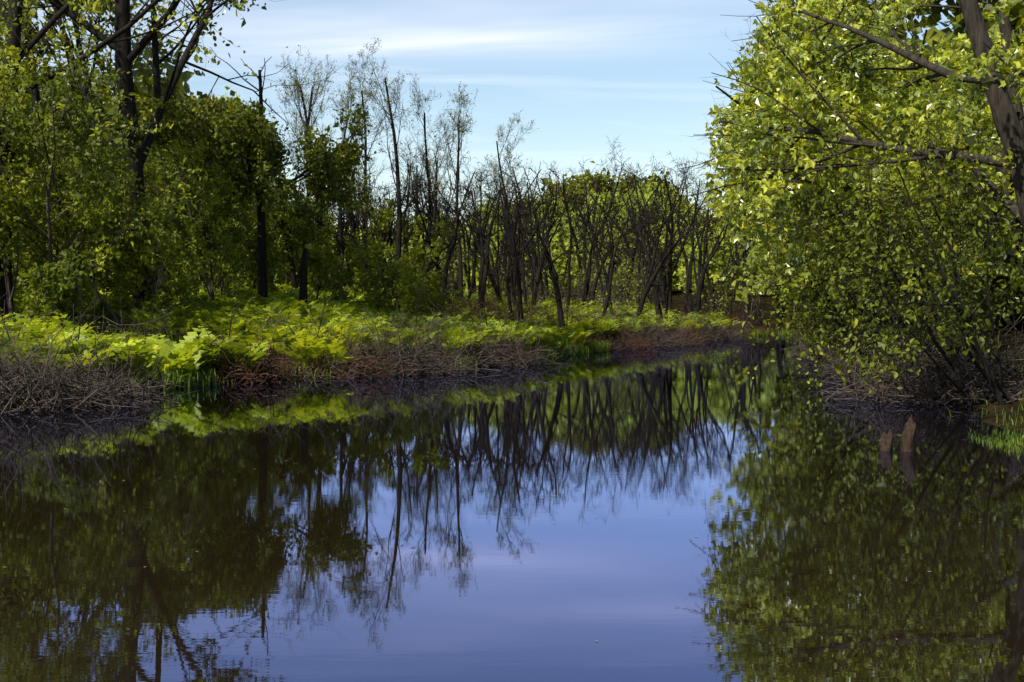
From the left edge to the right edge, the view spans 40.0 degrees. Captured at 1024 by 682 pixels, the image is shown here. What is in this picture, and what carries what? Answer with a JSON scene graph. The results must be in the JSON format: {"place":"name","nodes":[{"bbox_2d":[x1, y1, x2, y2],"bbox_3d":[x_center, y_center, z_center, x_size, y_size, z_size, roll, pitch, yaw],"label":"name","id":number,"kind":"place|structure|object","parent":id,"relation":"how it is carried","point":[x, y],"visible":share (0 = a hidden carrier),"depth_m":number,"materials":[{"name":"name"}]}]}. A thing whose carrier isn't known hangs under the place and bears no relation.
{"place":"outdoors","nodes":[
{"label":"outdoors","id":0,"kind":"place"},
{"bbox_2d":[2,0,1018,298],"label":"sky","id":1,"kind":"structure","parent":0,"point":[588,74],"materials":[{"name":"blue"}]},
{"bbox_2d":[0,334,1023,681],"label":"water","id":2,"kind":"structure","parent":0,"point":[650,514],"depth_m":9.76,"materials":[{"name":"blue liquid"}]},
{"bbox_2d":[880,414,915,451],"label":"wooden stumps","id":3,"kind":"object","parent":2,"relation":"in","point":[908,439],"visible":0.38,"depth_m":14.93,"materials":[{"name":"brown wood"}]},
{"bbox_2d":[4,279,1023,440],"bbox_3d":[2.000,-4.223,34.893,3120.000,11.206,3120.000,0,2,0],"label":"ground","id":4,"kind":"structure","parent":0,"point":[991,418],"depth_m":47.85,"materials":[{"name":"soil"}]},
{"bbox_2d":[0,0,254,321],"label":"tree","id":5,"kind":"object","parent":4,"relation":"on","point":[49,24],"visible":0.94,"depth_m":30.76,"materials":[{"name":"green plant"}]},
{"bbox_2d":[0,0,281,291],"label":"tree canopy","id":6,"kind":"object","parent":4,"relation":"on","point":[156,49],"visible":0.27,"depth_m":66.08,"materials":[{"name":"green plant"}]},
{"bbox_2d":[0,0,341,307],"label":"tree","id":7,"kind":"object","parent":4,"relation":"on","point":[125,55],"visible":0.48,"depth_m":35.69,"materials":[{"name":"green plant"}]},
{"bbox_2d":[163,367,272,385],"bbox_3d":[-6.361,0.666,26.161,0.996,0.370,5.385,1,2,32],"label":"skunk cabbage","id":8,"kind":"object","parent":4,"relation":"on","point":[188,373],"visible":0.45,"depth_m":26.35,"materials":[{"name":"green plant"}]},
{"bbox_2d":[0,0,464,337],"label":"trees","id":9,"kind":"object","parent":4,"relation":"on","point":[83,212],"visible":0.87,"depth_m":33.93,"materials":[{"name":"green plant"}]},
{"bbox_2d":[135,47,396,303],"bbox_3d":[-7.713,-4.509,40.548,5.932,8.540,8.480,1,2,29],"label":"tree","id":10,"kind":"object","parent":4,"relation":"on","point":[258,145],"visible":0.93,"depth_m":39.52,"materials":[{"name":"green plant"}]},
{"bbox_2d":[299,248,307,302],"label":"snag","id":11,"kind":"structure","parent":4,"relation":"on","point":[303,292],"depth_m":39.89,"materials":[{"name":"brown wood"}]},
{"bbox_2d":[0,241,652,350],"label":"bare saplings","id":12,"kind":"object","parent":4,"relation":"on","point":[567,303],"visible":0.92,"depth_m":28.14,"materials":[{"name":"brown plant"}]},
{"bbox_2d":[0,280,739,381],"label":"bank ferns","id":13,"kind":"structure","parent":4,"relation":"on","point":[192,353],"depth_m":32.56,"materials":[{"name":"green plant"}]},
{"bbox_2d":[268,36,538,297],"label":"bare trees","id":14,"kind":"object","parent":4,"relation":"on","point":[396,162],"visible":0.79,"depth_m":56.14,"materials":[{"name":"brown plant"}]},
{"bbox_2d":[37,86,792,297],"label":"forest trees","id":15,"kind":"object","parent":4,"relation":"on","point":[677,275],"visible":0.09,"depth_m":104.36,"materials":[{"name":"green plant"}]},
{"bbox_2d":[0,274,1023,414],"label":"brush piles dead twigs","id":16,"kind":"object","parent":4,"relation":"on","point":[930,382],"visible":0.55,"depth_m":27.75,"materials":[{"name":"brown plant"}]},
{"bbox_2d":[0,0,1023,329],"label":"trees","id":17,"kind":"object","parent":4,"relation":"on","point":[144,88],"visible":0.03,"depth_m":60.84,"materials":[{"name":"green plant"}]},
{"bbox_2d":[0,313,1023,457],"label":"grass tussocks","id":18,"kind":"object","parent":4,"relation":"on","point":[580,348],"depth_m":28.67,"materials":[{"name":"green plant"}]},
{"bbox_2d":[272,135,841,336],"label":"trees","id":19,"kind":"object","parent":4,"relation":"on","point":[644,217],"visible":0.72,"depth_m":60.75,"materials":[{"name":"brown plant"}]},
{"bbox_2d":[379,223,813,328],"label":"undergrowth shrubs","id":20,"kind":"object","parent":4,"relation":"on","point":[624,281],"visible":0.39,"depth_m":70.51,"materials":[{"name":"green plant"}]},
{"bbox_2d":[679,0,1023,292],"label":"maple tree","id":21,"kind":"object","parent":4,"relation":"on","point":[810,64],"visible":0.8,"depth_m":24.43,"materials":[{"name":"green plant"}]},
{"bbox_2d":[680,0,1023,310],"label":"maple tree","id":22,"kind":"object","parent":4,"relation":"on","point":[970,110],"visible":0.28,"depth_m":29.93,"materials":[{"name":"green plant"}]},
{"bbox_2d":[795,0,917,337],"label":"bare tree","id":23,"kind":"object","parent":4,"relation":"on","point":[851,32],"visible":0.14,"depth_m":44.15,"materials":[{"name":"brown plant"}]},
{"bbox_2d":[708,94,1023,405],"bbox_3d":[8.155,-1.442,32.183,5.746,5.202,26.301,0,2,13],"label":"alder shrub","id":24,"kind":"object","parent":4,"relation":"on","point":[860,309],"visible":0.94,"depth_m":21.25,"materials":[{"name":"green plant"}]},
{"bbox_2d":[800,145,1023,333],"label":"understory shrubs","id":25,"kind":"object","parent":4,"relation":"on","point":[968,147],"visible":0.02,"depth_m":43.50,"materials":[{"name":"green plant"}]}
]}

